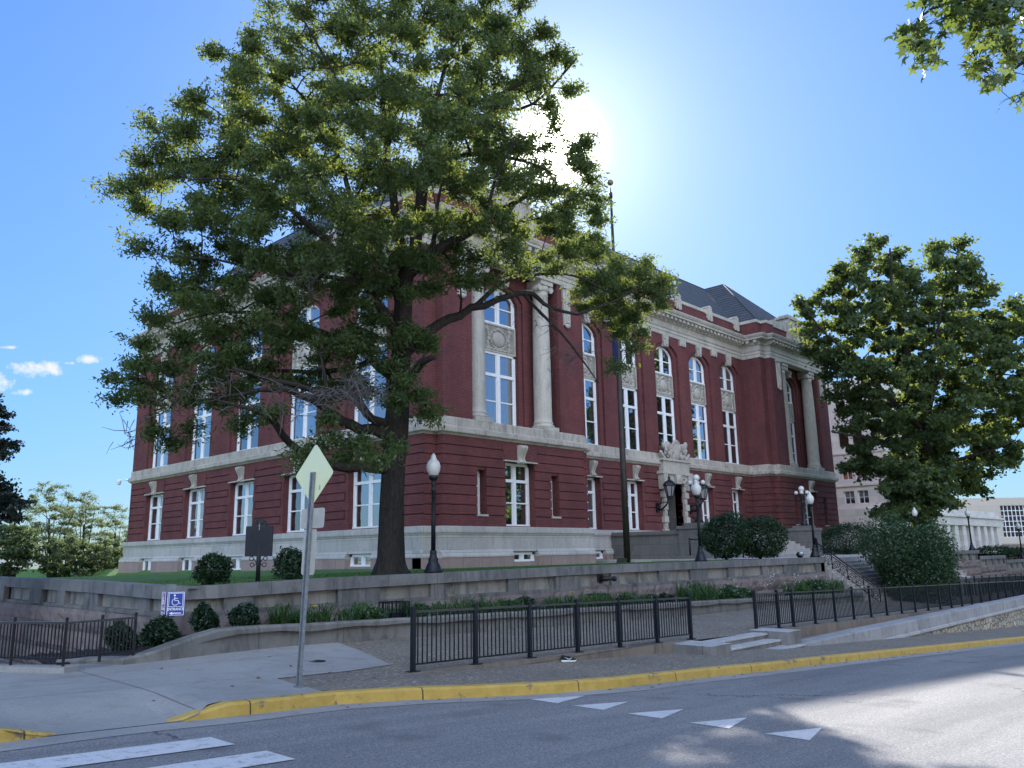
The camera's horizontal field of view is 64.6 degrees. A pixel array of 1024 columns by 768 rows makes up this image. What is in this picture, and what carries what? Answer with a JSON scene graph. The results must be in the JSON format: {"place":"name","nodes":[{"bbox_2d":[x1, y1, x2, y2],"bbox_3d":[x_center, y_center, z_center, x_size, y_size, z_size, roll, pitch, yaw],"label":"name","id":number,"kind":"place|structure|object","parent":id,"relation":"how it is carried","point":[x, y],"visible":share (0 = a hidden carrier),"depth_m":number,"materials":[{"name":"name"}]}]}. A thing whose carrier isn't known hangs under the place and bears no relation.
{"place":"outdoors","nodes":[
{"label":"outdoors","id":0,"kind":"place"},
{"bbox_2d":[0,642,389,735],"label":"concrete apron","id":1,"kind":"object","parent":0,"point":[72,710],"visible":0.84,"depth_m":10.92,"materials":[{"name":"grey concrete"}]},
{"bbox_2d":[0,664,77,672],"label":"ramp curb","id":2,"kind":"structure","parent":1,"relation":"on","point":[34,668],"depth_m":12.43,"materials":[{"name":"concrete"}]},
{"bbox_2d":[0,612,137,665],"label":"ramp railing","id":3,"kind":"object","parent":2,"relation":"on","point":[14,622],"visible":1,"depth_m":12.74,"materials":[{"name":"black metal"}]},
{"bbox_2d":[16,645,139,664],"bbox_3d":[-7.336,4.889,14.691,2.020,0.060,2.500,-12,-16,42],"label":"planting bed","id":4,"kind":"object","parent":1,"relation":"on","point":[48,661],"visible":0.28,"depth_m":14.51,"materials":[{"name":"brown soil"}]},
{"bbox_2d":[103,620,140,650],"bbox_3d":[-7.042,4.565,14.642,0.570,0.653,0.534,-1,-12,1],"label":"bed shrub","id":5,"kind":"object","parent":4,"relation":"on","point":[121,639],"visible":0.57,"depth_m":14.51,"materials":[{"name":"green plant"}]},
{"bbox_2d":[161,584,185,638],"bbox_3d":[-6.437,4.344,15.164,0.572,1.150,0.206,-6,-13,21],"label":"accessible entrance sign","id":6,"kind":"object","parent":1,"relation":"on","point":[173,603],"visible":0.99,"depth_m":15.16,"materials":[{"name":"metal"}]},
{"bbox_2d":[293,445,332,687],"bbox_3d":[-2.861,2.542,11.350,0.854,3.407,0.134,-10,-15,38],"label":"road sign","id":7,"kind":"object","parent":1,"relation":"on","point":[314,474],"visible":0.94,"depth_m":11.47,"materials":[{"name":"metal"}]},
{"bbox_2d":[18,561,518,734],"bbox_3d":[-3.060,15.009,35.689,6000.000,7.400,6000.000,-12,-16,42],"label":"ground","id":8,"kind":"structure","parent":0,"point":[83,567],"depth_m":813.69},
{"bbox_2d":[0,393,37,534],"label":"street tree","id":9,"kind":"object","parent":8,"relation":"on","point":[12,503],"visible":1,"depth_m":20.04,"materials":[{"name":"green plant"}]},
{"bbox_2d":[0,522,48,576],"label":"broadleaf tree","id":10,"kind":"object","parent":8,"relation":"on","point":[17,546],"visible":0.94,"depth_m":59.35,"materials":[{"name":"green plant"}]},
{"bbox_2d":[20,480,81,576],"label":"locust tree","id":11,"kind":"object","parent":8,"relation":"on","point":[47,528],"visible":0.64,"depth_m":65.75,"materials":[{"name":"green plant"}]},
{"bbox_2d":[33,534,101,577],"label":"broadleaf tree","id":12,"kind":"object","parent":8,"relation":"on","point":[69,554],"visible":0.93,"depth_m":61.40,"materials":[{"name":"green plant"}]},
{"bbox_2d":[56,490,115,568],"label":"locust tree","id":13,"kind":"object","parent":8,"relation":"on","point":[87,532],"visible":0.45,"depth_m":69.63,"materials":[{"name":"green plant"}]},
{"bbox_2d":[78,537,123,571],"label":"broadleaf tree","id":14,"kind":"object","parent":8,"relation":"on","point":[104,551],"visible":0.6,"depth_m":63.37,"materials":[{"name":"green plant"}]},
{"bbox_2d":[90,503,128,563],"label":"locust tree","id":15,"kind":"object","parent":8,"relation":"on","point":[115,522],"visible":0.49,"depth_m":73.48,"materials":[{"name":"green plant"}]},
{"bbox_2d":[958,497,1023,558],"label":"glazed building","id":16,"kind":"structure","parent":8,"relation":"on","point":[1010,511],"depth_m":131.72,"materials":[{"name":"white paint"}]},
{"bbox_2d":[1000,505,1023,536],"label":"window","id":17,"kind":"structure","parent":16,"relation":"in","point":[1012,514],"depth_m":131.64,"materials":[{"name":"white paint"}]},
{"bbox_2d":[277,666,408,683],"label":"sidewalk","id":18,"kind":"structure","parent":0,"point":[378,671],"depth_m":12.63,"materials":[{"name":"grey concrete"}]},
{"bbox_2d":[16,559,746,585],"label":"lawn","id":19,"kind":"structure","parent":0,"point":[144,576],"depth_m":31.34,"materials":[{"name":"green plant"}]},
{"bbox_2d":[189,551,234,584],"bbox_3d":[-6.457,4.006,17.473,0.769,0.794,1.036,-4,-12,13],"label":"lawn shrub","id":20,"kind":"object","parent":19,"relation":"on","point":[219,572],"visible":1,"depth_m":17.27,"materials":[{"name":"green plant"}]},
{"bbox_2d":[245,518,273,581],"bbox_3d":[-5.794,3.804,18.533,0.621,1.435,0.110,-1,-12,-1],"label":"historical marker","id":21,"kind":"object","parent":19,"relation":"on","point":[259,539],"visible":0.98,"depth_m":18.53,"materials":[{"name":"metal"}]},
{"bbox_2d":[271,545,312,580],"bbox_3d":[-5.115,4.190,18.830,0.858,0.876,0.923,-12,-16,42],"label":"lawn shrub","id":22,"kind":"object","parent":19,"relation":"on","point":[291,567],"visible":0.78,"depth_m":18.69,"materials":[{"name":"green plant"}]},
{"bbox_2d":[82,0,680,574],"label":"oak tree","id":23,"kind":"object","parent":19,"relation":"on","point":[298,134],"visible":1,"depth_m":20.76,"materials":[{"name":"green plant"}]},
{"bbox_2d":[117,172,843,572],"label":"courthouse","id":24,"kind":"structure","parent":19,"relation":"on","point":[721,388],"depth_m":49.67,"materials":[{"name":"red brick"}]},
{"bbox_2d":[147,494,162,540],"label":"window","id":25,"kind":"structure","parent":24,"relation":"in","point":[154,530],"depth_m":57.99,"materials":[{"name":"white paint"}]},
{"bbox_2d":[152,408,170,467],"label":"window","id":26,"kind":"structure","parent":24,"relation":"in","point":[159,460],"depth_m":58.96,"materials":[{"name":"glass"}]},
{"bbox_2d":[186,488,204,537],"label":"window","id":27,"kind":"structure","parent":24,"relation":"in","point":[196,499],"depth_m":53.75,"materials":[{"name":"white paint"}]},
{"bbox_2d":[191,397,211,459],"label":"window","id":28,"kind":"structure","parent":24,"relation":"in","point":[200,452],"depth_m":54.56,"materials":[{"name":"glass"}]},
{"bbox_2d":[232,481,253,535],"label":"window","id":29,"kind":"structure","parent":24,"relation":"in","point":[243,505],"depth_m":49.54,"materials":[{"name":"white glass"}]},
{"bbox_2d":[237,381,260,450],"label":"window","id":30,"kind":"structure","parent":24,"relation":"in","point":[252,441],"depth_m":50.12,"materials":[{"name":"glass"}]},
{"bbox_2d":[287,475,307,532],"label":"window","id":31,"kind":"structure","parent":24,"relation":"in","point":[297,500],"depth_m":45.53,"materials":[{"name":"white paint"}]},
{"bbox_2d":[290,365,317,439],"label":"window","id":32,"kind":"structure","parent":24,"relation":"in","point":[301,429],"depth_m":46.15,"materials":[{"name":"glass"}]},
{"bbox_2d":[294,305,319,343],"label":"window","id":33,"kind":"structure","parent":24,"relation":"in","point":[314,312],"depth_m":47.00,"materials":[{"name":"glass"}]},
{"bbox_2d":[350,554,370,566],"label":"basement window","id":34,"kind":"structure","parent":24,"relation":"in","point":[356,560],"depth_m":40.06,"materials":[{"name":"white paint"}]},
{"bbox_2d":[352,471,380,528],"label":"window","id":35,"kind":"structure","parent":24,"relation":"in","point":[366,491],"depth_m":41.04,"materials":[{"name":"glass"}]},
{"bbox_2d":[354,343,386,423],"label":"window","id":36,"kind":"structure","parent":24,"relation":"in","point":[378,411],"depth_m":41.81,"materials":[{"name":"glass"}]},
{"bbox_2d":[484,289,514,328],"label":"window","id":37,"kind":"structure","parent":24,"relation":"in","point":[501,313],"depth_m":44.95,"materials":[{"name":"glass"}]},
{"bbox_2d":[485,350,515,425],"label":"window","id":38,"kind":"structure","parent":24,"relation":"in","point":[499,368],"depth_m":43.98,"materials":[{"name":"glass"}]},
{"bbox_2d":[504,463,529,525],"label":"window","id":39,"kind":"structure","parent":24,"relation":"in","point":[516,475],"depth_m":42.10,"materials":[{"name":"glass"}]},
{"bbox_2d":[514,552,534,561],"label":"basement window","id":40,"kind":"structure","parent":24,"relation":"in","point":[519,556],"depth_m":41.01,"materials":[{"name":"white paint"}]},
{"bbox_2d":[582,323,594,355],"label":"window","id":41,"kind":"structure","parent":24,"relation":"in","point":[588,345],"depth_m":51.82,"materials":[{"name":"clear glass"}]},
{"bbox_2d":[584,378,597,444],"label":"window","id":42,"kind":"structure","parent":24,"relation":"in","point":[589,385],"depth_m":50.89,"materials":[{"name":"glass"}]},
{"bbox_2d":[586,477,596,528],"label":"window","id":43,"kind":"structure","parent":24,"relation":"in","point":[591,481],"depth_m":49.69,"materials":[{"name":"white paint"}]},
{"bbox_2d":[620,339,634,366],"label":"window","id":44,"kind":"structure","parent":24,"relation":"in","point":[623,355],"depth_m":54.62,"materials":[{"name":"white paint"}]},
{"bbox_2d":[622,387,639,450],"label":"window","id":45,"kind":"structure","parent":24,"relation":"in","point":[630,410],"depth_m":53.92,"materials":[{"name":"white paint"}]},
{"bbox_2d":[627,481,638,529],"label":"window","id":46,"kind":"structure","parent":24,"relation":"in","point":[632,486],"depth_m":52.74,"materials":[{"name":"white paint"}]},
{"bbox_2d":[654,346,671,375],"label":"window","id":47,"kind":"structure","parent":24,"relation":"in","point":[662,358],"depth_m":57.83,"materials":[{"name":"white paint"}]},
{"bbox_2d":[656,394,675,453],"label":"window","id":48,"kind":"structure","parent":24,"relation":"in","point":[665,408],"depth_m":56.98,"materials":[{"name":"white paint"}]},
{"bbox_2d":[689,357,704,384],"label":"window","id":49,"kind":"structure","parent":24,"relation":"in","point":[696,374],"depth_m":61.07,"materials":[{"name":"white paint"}]},
{"bbox_2d":[691,402,708,459],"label":"window","id":50,"kind":"structure","parent":24,"relation":"in","point":[699,419],"depth_m":60.15,"materials":[{"name":"white glass"}]},
{"bbox_2d":[719,366,733,391],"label":"window","id":51,"kind":"structure","parent":24,"relation":"in","point":[726,379],"depth_m":64.28,"materials":[{"name":"white paint"}]},
{"bbox_2d":[722,409,738,463],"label":"window","id":52,"kind":"structure","parent":24,"relation":"in","point":[729,419],"depth_m":63.36,"materials":[{"name":"white paint"}]},
{"bbox_2d":[607,179,630,562],"bbox_3d":[5.165,-1.027,39.276,0.310,19.175,0.310,-12,-16,42],"label":"flagpole","id":53,"kind":"object","parent":19,"relation":"on","point":[625,517],"visible":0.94,"depth_m":38.23,"materials":[{"name":"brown metal"}]},
{"bbox_2d":[695,508,756,559],"bbox_3d":[9.969,7.017,37.841,2.688,2.426,2.689,-12,-16,42],"label":"round shrub","id":54,"kind":"object","parent":19,"relation":"on","point":[714,528],"visible":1,"depth_m":37.26,"materials":[{"name":"green plant"}]},
{"bbox_2d":[735,513,791,558],"bbox_3d":[11.893,7.272,38.676,2.946,2.197,2.655,-12,-16,42],"label":"round shrub","id":55,"kind":"object","parent":19,"relation":"on","point":[766,526],"visible":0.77,"depth_m":38.07,"materials":[{"name":"green plant"}]},
{"bbox_2d":[0,644,1023,767],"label":"street","id":56,"kind":"structure","parent":0,"point":[963,709],"depth_m":9.16,"materials":[{"name":"grey asphalt"}]},
{"bbox_2d":[0,727,55,742],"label":"kerb","id":57,"kind":"structure","parent":56,"relation":"on","point":[8,735],"depth_m":7.98,"materials":[{"name":"yellow paint"}]},
{"bbox_2d":[0,737,232,767],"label":"crosswalk stripe","id":58,"kind":"object","parent":56,"relation":"on","point":[116,754],"visible":1,"depth_m":7.39,"materials":[{"name":"paint"}]},
{"bbox_2d":[149,751,293,767],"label":"crosswalk stripe","id":59,"kind":"object","parent":56,"relation":"on","point":[249,759],"visible":1,"depth_m":7.18,"materials":[{"name":"paint"}]},
{"bbox_2d":[0,642,1023,751],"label":"gutter","id":60,"kind":"object","parent":56,"relation":"on","point":[30,743],"visible":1,"depth_m":10.70,"materials":[{"name":"concrete"}]},
{"bbox_2d":[532,696,581,702],"bbox_3d":[0.761,4.508,11.606,0.520,0.046,0.920,-12,-16,42],"label":"yield triangle","id":61,"kind":"object","parent":56,"relation":"on","point":[558,700],"visible":1,"depth_m":11.48,"materials":[{"name":"paint"}]},
{"bbox_2d":[166,636,1023,722],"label":"kerb","id":62,"kind":"structure","parent":56,"relation":"on","point":[221,709],"depth_m":11.91,"materials":[{"name":"yellow paint"}]},
{"bbox_2d":[573,702,625,709],"bbox_3d":[1.325,4.388,11.081,0.520,0.046,0.920,-12,-16,42],"label":"yield triangle","id":63,"kind":"object","parent":56,"relation":"on","point":[602,706],"visible":1,"depth_m":10.96,"materials":[{"name":"paint"}]},
{"bbox_2d":[628,709,682,717],"bbox_3d":[1.975,4.249,10.475,0.520,0.046,0.920,-12,-16,42],"label":"yield triangle","id":64,"kind":"object","parent":56,"relation":"on","point":[660,714],"visible":1,"depth_m":10.35,"materials":[{"name":"paint"}]},
{"bbox_2d":[691,718,745,727],"bbox_3d":[2.640,4.107,9.855,0.520,0.046,0.920,-12,-16,42],"label":"yield triangle","id":65,"kind":"object","parent":56,"relation":"on","point":[727,723],"visible":1,"depth_m":9.73,"materials":[{"name":"paint"}]},
{"bbox_2d":[765,728,820,739],"bbox_3d":[3.334,3.959,9.208,0.520,0.046,0.920,-12,-16,42],"label":"yield triangle","id":66,"kind":"object","parent":56,"relation":"on","point":[807,734],"visible":1,"depth_m":9.08,"materials":[{"name":"paint"}]},
{"bbox_2d":[0,0,1023,549],"label":"sky","id":67,"kind":"structure","parent":0,"point":[744,145],"materials":[{"name":"blue"}]},
{"bbox_2d":[295,626,1023,690],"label":"sidewalk","id":68,"kind":"structure","parent":0,"point":[596,668],"depth_m":15.19,"materials":[{"name":"grey concrete"}]},
{"bbox_2d":[400,605,967,673],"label":"curb wall","id":69,"kind":"structure","parent":68,"relation":"on","point":[668,646],"depth_m":17.25,"materials":[{"name":"grey concrete"}]},
{"bbox_2d":[405,594,695,672],"bbox_3d":[1.311,4.867,16.332,0.140,1.239,8.730,-12,-16,42],"label":"picket railing","id":70,"kind":"object","parent":69,"relation":"on","point":[475,608],"visible":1,"depth_m":15.69,"materials":[{"name":"black metal"}]},
{"bbox_2d":[751,579,1023,628],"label":"picket railing","id":71,"kind":"object","parent":69,"relation":"on","point":[899,589],"visible":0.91,"depth_m":28.05,"materials":[{"name":"black metal"}]},
{"bbox_2d":[674,628,805,654],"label":"concrete steps","id":72,"kind":"structure","parent":68,"relation":"on","point":[768,638],"depth_m":20.01,"materials":[{"name":"grey concrete"}]},
{"bbox_2d":[801,595,1023,645],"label":"ramp wall","id":73,"kind":"structure","parent":68,"relation":"on","point":[1003,613],"depth_m":29.14,"materials":[{"name":"concrete"}]},
{"bbox_2d":[341,588,1023,670],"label":"plaza","id":74,"kind":"structure","parent":0,"point":[394,653],"depth_m":19.02,"materials":[{"name":"grey concrete"}]},
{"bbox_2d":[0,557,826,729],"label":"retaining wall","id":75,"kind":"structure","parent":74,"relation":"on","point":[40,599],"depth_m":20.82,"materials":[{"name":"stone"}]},
{"bbox_2d":[424,453,441,572],"bbox_3d":[-2.044,3.333,21.039,0.473,3.073,0.473,-12,-16,42],"label":"street lamp","id":76,"kind":"object","parent":75,"relation":"on","point":[433,466],"visible":1,"depth_m":20.97,"materials":[{"name":"black metal"}]},
{"bbox_2d":[691,480,706,561],"bbox_3d":[6.989,5.106,30.360,0.466,3.026,0.466,-12,-16,42],"label":"street lamp","id":77,"kind":"object","parent":75,"relation":"on","point":[696,492],"visible":0.99,"depth_m":30.31,"materials":[{"name":"black metal"}]},
{"bbox_2d":[806,491,820,556],"bbox_3d":[13.877,6.474,37.410,0.461,2.995,0.461,-12,-16,42],"label":"street lamp","id":78,"kind":"object","parent":75,"relation":"on","point":[810,501],"visible":0.99,"depth_m":37.37,"materials":[{"name":"black metal"}]},
{"bbox_2d":[56,592,862,664],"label":"planter wall","id":79,"kind":"structure","parent":74,"relation":"on","point":[252,637],"depth_m":16.62,"materials":[{"name":"concrete"}]},
{"bbox_2d":[101,596,847,655],"bbox_3d":[3.860,6.915,24.887,1.550,0.742,32.400,-12,-16,42],"label":"planting bed","id":80,"kind":"object","parent":79,"relation":"in","point":[140,648],"visible":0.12,"depth_m":15.42,"materials":[{"name":"brown soil"}]},
{"bbox_2d":[138,614,183,646],"bbox_3d":[-6.267,4.441,14.468,0.761,0.638,0.818,-12,-16,42],"label":"bed shrub","id":81,"kind":"object","parent":80,"relation":"on","point":[160,630],"visible":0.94,"depth_m":14.31,"materials":[{"name":"green plant"}]},
{"bbox_2d":[187,601,220,631],"bbox_3d":[-5.784,4.417,15.251,0.526,0.655,0.678,-3,-12,11],"label":"bed shrub","id":82,"kind":"object","parent":80,"relation":"on","point":[203,616],"visible":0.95,"depth_m":15.05,"materials":[{"name":"green plant"}]},
{"bbox_2d":[225,602,260,626],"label":"bed shrub","id":83,"kind":"object","parent":80,"relation":"on","point":[244,614],"visible":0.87,"depth_m":15.76,"materials":[{"name":"green plant"}]},
{"bbox_2d":[350,605,386,619],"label":"bed plant","id":84,"kind":"object","parent":80,"relation":"on","point":[372,612],"visible":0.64,"depth_m":17.37,"materials":[{"name":"green plant"}]},
{"bbox_2d":[262,595,524,624],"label":"daylilies","id":85,"kind":"object","parent":80,"relation":"on","point":[283,617],"visible":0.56,"depth_m":17.18,"materials":[{"name":"green plant"}]},
{"bbox_2d":[378,600,409,617],"bbox_3d":[-2.658,5.138,18.260,0.504,0.460,0.504,-12,-16,42],"label":"iron guard","id":86,"kind":"object","parent":80,"relation":"on","point":[392,614],"visible":0.51,"depth_m":18.17,"materials":[{"name":"black metal"}]},
{"bbox_2d":[537,591,652,608],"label":"daylilies","id":87,"kind":"object","parent":80,"relation":"on","point":[601,597],"visible":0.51,"depth_m":22.89,"materials":[{"name":"green plant"}]},
{"bbox_2d":[673,580,733,601],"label":"daylilies","id":88,"kind":"object","parent":80,"relation":"on","point":[700,593],"visible":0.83,"depth_m":27.07,"materials":[{"name":"green plant"}]},
{"bbox_2d":[718,584,742,598],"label":"bed plant","id":89,"kind":"object","parent":80,"relation":"on","point":[736,594],"visible":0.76,"depth_m":28.39,"materials":[{"name":"green plant"}]},
{"bbox_2d":[779,578,854,595],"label":"daylilies","id":90,"kind":"object","parent":80,"relation":"on","point":[801,585],"visible":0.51,"depth_m":33.19,"materials":[{"name":"green plant"}]},
{"bbox_2d":[805,579,828,593],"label":"bed plant","id":91,"kind":"object","parent":80,"relation":"on","point":[817,584],"visible":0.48,"depth_m":33.33,"materials":[{"name":"green plant"}]},
{"bbox_2d":[825,560,984,601],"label":"plaza stairs","id":92,"kind":"structure","parent":74,"relation":"on","point":[861,568],"depth_m":38.08,"materials":[{"name":"concrete"}]},
{"bbox_2d":[815,537,880,600],"bbox_3d":[15.353,8.574,37.019,2.876,3.150,0.140,-12,-16,42],"label":"stair railing","id":93,"kind":"object","parent":92,"relation":"on","point":[831,556],"visible":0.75,"depth_m":37.10,"materials":[{"name":"black metal"}]},
{"bbox_2d":[849,510,966,603],"bbox_3d":[18.614,8.065,37.803,5.042,4.534,4.251,1,-12,-10],"label":"bush","id":94,"kind":"object","parent":74,"relation":"on","point":[931,567],"visible":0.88,"depth_m":37.13,"materials":[{"name":"green plant"}]},
{"bbox_2d":[952,550,1023,581],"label":"stepped wall","id":95,"kind":"structure","parent":74,"relation":"on","point":[975,564],"depth_m":56.03,"materials":[{"name":"stone"}]},
{"bbox_2d":[952,574,1023,596],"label":"picket railing","id":96,"kind":"object","parent":74,"relation":"on","point":[1002,578],"visible":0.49,"depth_m":46.42,"materials":[{"name":"black metal"}]},
{"bbox_2d":[596,554,867,562],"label":"landing","id":97,"kind":"object","parent":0,"point":[847,557],"depth_m":43.52,"materials":[{"name":"stone"}]},
{"bbox_2d":[611,522,822,559],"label":"entrance terrace","id":98,"kind":"structure","parent":97,"relation":"on","point":[671,544],"depth_m":47.38,"materials":[{"name":"stone"}]},
{"bbox_2d":[794,486,810,525],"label":"candelabrum lamp","id":99,"kind":"object","parent":98,"relation":"on","point":[801,492],"visible":0.98,"depth_m":56.31,"materials":[{"name":"black metal"}]},
{"bbox_2d":[721,537,819,557],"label":"entrance stairs","id":100,"kind":"structure","parent":97,"relation":"on","point":[793,549],"depth_m":52.94,"materials":[{"name":"stone"}]},
{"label":"far sidewalk","id":101,"kind":"structure","parent":0,"visible":0},
{"bbox_2d":[882,0,1023,114],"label":"sweetgum tree","id":102,"kind":"object","parent":101,"relation":"on","point":[979,16],"visible":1,"depth_m":7.78,"materials":[{"name":"green plant"}]},
{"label":"lawn","id":103,"kind":"structure","parent":0,"visible":0},
{"bbox_2d":[821,521,877,554],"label":"round shrub","id":104,"kind":"object","parent":103,"relation":"on","point":[826,534],"visible":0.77,"depth_m":56.92,"materials":[{"name":"green plant"}]},
{"bbox_2d":[826,378,910,553],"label":"office building","id":105,"kind":"structure","parent":103,"relation":"on","point":[855,500],"depth_m":83.81,"materials":[{"name":"stone"}]},
{"bbox_2d":[788,232,1023,527],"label":"broadleaf tree","id":106,"kind":"object","parent":103,"relation":"on","point":[925,474],"visible":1,"depth_m":58.16,"materials":[{"name":"green plant"}]},
{"bbox_2d":[928,508,1004,553],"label":"colonnade building","id":107,"kind":"structure","parent":103,"relation":"on","point":[985,528],"depth_m":98.80,"materials":[{"name":"stone"}]},
{"bbox_2d":[975,544,1016,558],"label":"shrub","id":108,"kind":"object","parent":103,"relation":"on","point":[1007,552],"visible":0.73,"depth_m":62.15,"materials":[{"name":"green plant"}]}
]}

